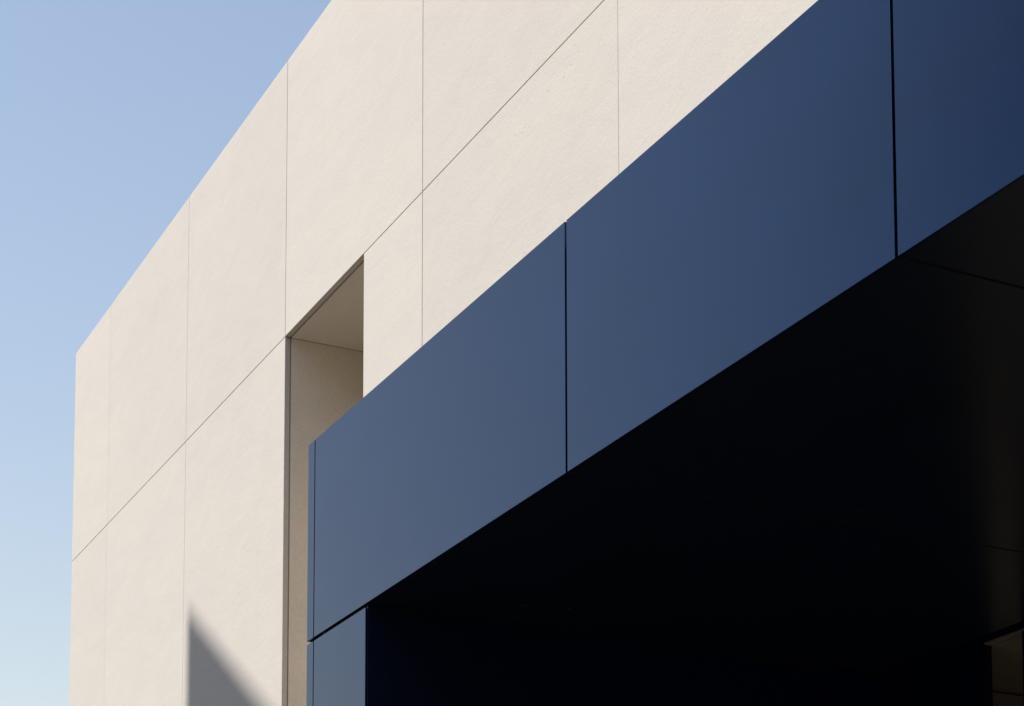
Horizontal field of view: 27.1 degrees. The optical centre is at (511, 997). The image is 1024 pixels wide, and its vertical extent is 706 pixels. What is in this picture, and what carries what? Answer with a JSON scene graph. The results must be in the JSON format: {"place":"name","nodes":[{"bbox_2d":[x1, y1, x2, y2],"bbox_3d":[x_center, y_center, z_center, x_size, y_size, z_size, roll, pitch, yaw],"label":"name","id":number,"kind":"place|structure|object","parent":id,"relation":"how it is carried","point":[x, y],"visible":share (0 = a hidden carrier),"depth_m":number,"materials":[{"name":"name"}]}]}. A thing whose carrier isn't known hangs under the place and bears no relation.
{"place":"outdoors","nodes":[
{"label":"outdoors","id":0,"kind":"place"},
{"bbox_2d":[0,0,330,705],"label":"sky","id":1,"kind":"structure","parent":0,"point":[113,113],"materials":[{"name":"blue"}]},
{"bbox_3d":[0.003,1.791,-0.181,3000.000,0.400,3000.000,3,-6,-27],"label":"ground","id":2,"kind":"structure","parent":0,"visible":0},
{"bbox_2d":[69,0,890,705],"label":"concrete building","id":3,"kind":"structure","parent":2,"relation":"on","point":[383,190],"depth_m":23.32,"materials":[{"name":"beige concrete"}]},
{"bbox_2d":[306,0,1023,705],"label":"entrance canopy","id":4,"kind":"object","parent":3,"relation":"attached to","point":[714,398],"visible":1,"depth_m":10.20,"materials":[{"name":"blue metal"}]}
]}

